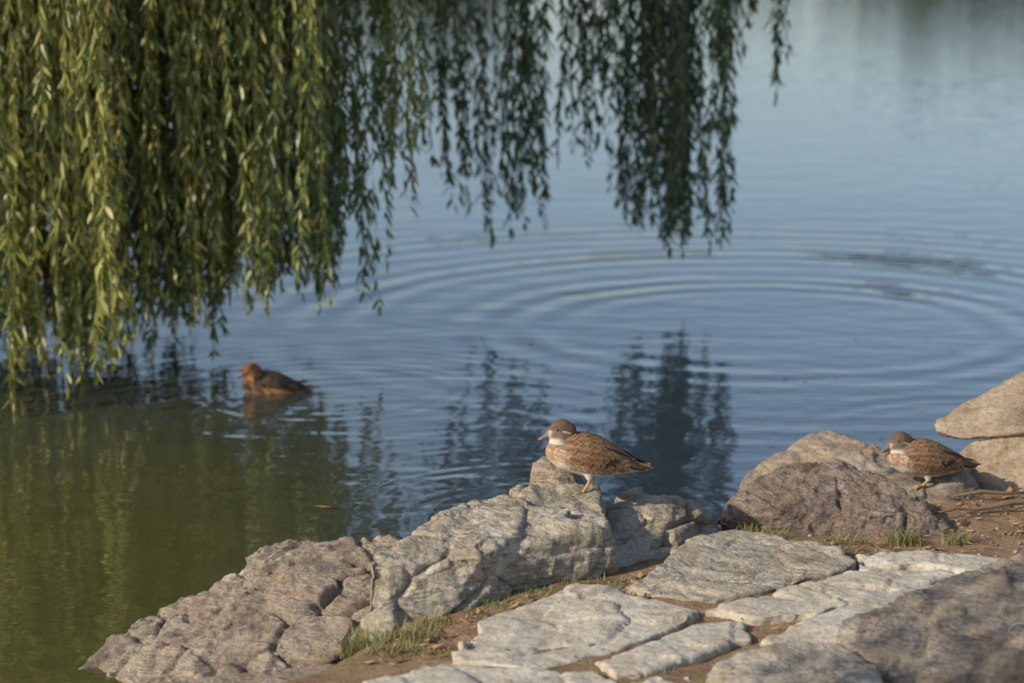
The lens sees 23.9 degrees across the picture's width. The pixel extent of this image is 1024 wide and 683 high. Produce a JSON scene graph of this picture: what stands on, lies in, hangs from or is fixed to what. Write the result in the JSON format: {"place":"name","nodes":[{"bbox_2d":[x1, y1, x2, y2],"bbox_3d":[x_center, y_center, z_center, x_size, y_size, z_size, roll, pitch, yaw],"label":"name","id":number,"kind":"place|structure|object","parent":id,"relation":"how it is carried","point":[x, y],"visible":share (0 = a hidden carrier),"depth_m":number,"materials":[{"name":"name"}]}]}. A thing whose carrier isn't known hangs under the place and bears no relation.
{"place":"outdoors","nodes":[
{"label":"outdoors","id":0,"kind":"place"},
{"bbox_2d":[0,0,1023,682],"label":"water","id":1,"kind":"structure","parent":0,"point":[870,258],"depth_m":13.83,"materials":[{"name":"blue liquid"}]},
{"bbox_2d":[236,363,314,393],"bbox_3d":[-1.210,0.199,12.363,0.398,0.191,0.152,-1,11,-6],"label":"mandarin duck","id":2,"kind":"object","parent":1,"relation":"on","point":[257,380],"visible":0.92,"depth_m":12.31},
{"bbox_2d":[738,430,899,492],"bbox_3d":[1.282,0.627,10.183,0.721,0.390,0.846,-8,14,-37],"label":"shore rock","id":3,"kind":"object","parent":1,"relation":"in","point":[826,446],"visible":0.22,"depth_m":10.31,"materials":[{"name":"beige stone"}]},
{"bbox_2d":[3,17,1023,682],"bbox_3d":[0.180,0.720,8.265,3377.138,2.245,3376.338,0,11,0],"label":"ground","id":4,"kind":"structure","parent":0,"point":[353,669],"depth_m":7.91,"materials":[{"name":"soil"}]},
{"bbox_2d":[79,534,401,682],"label":"shore ledge","id":5,"kind":"object","parent":4,"relation":"on","point":[270,609],"visible":0.71,"depth_m":8.05,"materials":[{"name":"grey stone"}]},
{"bbox_2d":[155,664,334,682],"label":"shore slab","id":6,"kind":"structure","parent":4,"relation":"on","point":[281,675],"depth_m":7.63,"materials":[{"name":"grey stone"}]},
{"bbox_2d":[0,0,793,412],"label":"willow tree","id":7,"kind":"object","parent":4,"relation":"on","point":[74,104],"visible":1,"depth_m":12.78,"materials":[{"name":"green plant"}]},
{"bbox_2d":[362,664,617,682],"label":"flagstone","id":8,"kind":"object","parent":4,"relation":"on","point":[446,673],"visible":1,"depth_m":7.23,"materials":[{"name":"grey stone"}]},
{"bbox_2d":[360,484,716,643],"bbox_3d":[0.074,0.783,8.475,0.669,0.498,1.836,9,14,40],"label":"shore boulder","id":9,"kind":"object","parent":4,"relation":"on","point":[472,554],"visible":0.52,"depth_m":8.21,"materials":[{"name":"grey stone"}]},
{"bbox_2d":[529,456,584,487],"bbox_3d":[0.162,0.523,8.806,0.228,0.238,0.218,0,11,0],"label":"rock peak","id":10,"kind":"object","parent":9,"relation":"on","point":[545,472],"visible":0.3,"depth_m":8.73,"materials":[{"name":"beige stone"}]},
{"bbox_2d":[538,419,652,495],"bbox_3d":[0.297,0.405,8.630,0.411,0.270,0.163,-1,11,-6],"label":"mandarin duck","id":11,"kind":"object","parent":9,"relation":"on","point":[586,454],"visible":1,"depth_m":8.58},
{"bbox_2d":[451,583,698,669],"bbox_3d":[0.159,0.947,7.691,0.542,0.129,0.900,9,14,40],"label":"flagstone","id":12,"kind":"object","parent":4,"relation":"on","point":[577,618],"visible":0.78,"depth_m":7.69,"materials":[{"name":"grey stone"}]},
{"bbox_2d":[633,676,689,682],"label":"flagstone","id":13,"kind":"object","parent":4,"relation":"on","point":[655,679],"visible":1,"depth_m":7.21,"materials":[{"name":"grey stone"}]},
{"bbox_2d":[316,521,1023,673],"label":"grass","id":14,"kind":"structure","parent":4,"relation":"on","point":[350,651],"depth_m":7.79,"materials":[{"name":"green plant"}]},
{"bbox_2d":[595,621,751,679],"bbox_3d":[0.512,0.987,7.523,0.673,0.113,0.236,-11,15,-43],"label":"flagstone","id":15,"kind":"object","parent":4,"relation":"on","point":[695,644],"visible":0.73,"depth_m":7.46,"materials":[{"name":"grey stone"}]},
{"bbox_2d":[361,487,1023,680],"bbox_3d":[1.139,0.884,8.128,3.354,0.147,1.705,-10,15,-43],"label":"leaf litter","id":16,"kind":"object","parent":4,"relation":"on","point":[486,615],"visible":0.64,"depth_m":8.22,"materials":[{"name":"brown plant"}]},
{"bbox_2d":[435,490,1023,634],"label":"pebbles","id":17,"kind":"object","parent":4,"relation":"on","point":[955,520],"visible":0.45,"depth_m":8.88,"materials":[{"name":"stone"}]},
{"bbox_2d":[626,529,855,603],"bbox_3d":[0.798,0.810,8.298,0.626,0.126,0.791,6,12,27],"label":"flagstone","id":18,"kind":"object","parent":4,"relation":"on","point":[726,566],"visible":0.7,"depth_m":8.30,"materials":[{"name":"grey stone"}]},
{"bbox_2d":[705,642,882,682],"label":"foreground boulder","id":19,"kind":"object","parent":4,"relation":"on","point":[805,662],"visible":1,"depth_m":7.20,"materials":[{"name":"grey stone"}]},
{"bbox_2d":[706,569,957,625],"bbox_3d":[1.088,0.874,8.068,0.986,0.120,0.285,-8,13,-36],"label":"flagstone","id":20,"kind":"object","parent":4,"relation":"on","point":[801,601],"visible":0.56,"depth_m":8.01,"materials":[{"name":"grey stone"}]},
{"bbox_2d":[716,460,953,538],"bbox_3d":[1.239,0.625,9.166,0.910,0.348,0.555,3,11,14],"label":"granite boulder","id":21,"kind":"object","parent":4,"relation":"on","point":[840,498],"visible":0.7,"depth_m":8.99,"materials":[{"name":"stone"}]},
{"bbox_2d":[759,585,932,645],"bbox_3d":[1.351,0.913,7.853,1.296,0.122,0.499,-5,12,-25],"label":"flagstone","id":22,"kind":"object","parent":4,"relation":"on","point":[822,628],"visible":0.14,"depth_m":7.71,"materials":[{"name":"grey stone"}]},
{"bbox_2d":[836,550,1023,682],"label":"foreground boulder","id":23,"kind":"object","parent":4,"relation":"on","point":[965,626],"visible":0.92,"depth_m":7.33,"materials":[{"name":"grey stone"}]},
{"bbox_2d":[856,550,1006,573],"bbox_3d":[1.565,0.808,8.391,0.745,0.112,0.258,3,11,13],"label":"flagstone","id":24,"kind":"object","parent":4,"relation":"on","point":[928,560],"visible":0.33,"depth_m":8.40,"materials":[{"name":"grey stone"}]},
{"bbox_2d":[887,469,983,502],"bbox_3d":[1.645,0.600,9.563,0.554,0.224,0.454,-5,12,-25],"label":"shore rock","id":25,"kind":"object","parent":4,"relation":"on","point":[940,489],"visible":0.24,"depth_m":9.44,"materials":[{"name":"grey stone"}]},
{"bbox_2d":[880,431,981,488],"bbox_3d":[1.629,0.452,9.432,0.413,0.220,0.161,-2,11,-12],"label":"mandarin duck","id":26,"kind":"object","parent":25,"relation":"on","point":[923,457],"visible":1,"depth_m":9.37},
{"bbox_2d":[933,489,1023,513],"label":"driftwood","id":27,"kind":"object","parent":4,"relation":"on","point":[1019,501],"visible":0.96,"depth_m":9.22,"materials":[{"name":"brown wood"}]},
{"bbox_2d":[959,435,1023,490],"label":"shore rock","id":28,"kind":"object","parent":4,"relation":"on","point":[1001,461],"visible":0.55,"depth_m":9.66,"materials":[{"name":"beige stone"}]},
{"bbox_2d":[934,371,1023,439],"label":"overhanging boulder","id":29,"kind":"object","parent":28,"relation":"on","point":[997,411],"visible":0.99,"depth_m":9.78,"materials":[{"name":"beige stone"}]},
{"bbox_2d":[241,339,938,466],"bbox_3d":[0.824,0.245,12.405,4.495,0.005,2.714,-2,11,-8],"label":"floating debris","id":30,"kind":"object","parent":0,"point":[476,425],"visible":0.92,"depth_m":11.95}
]}

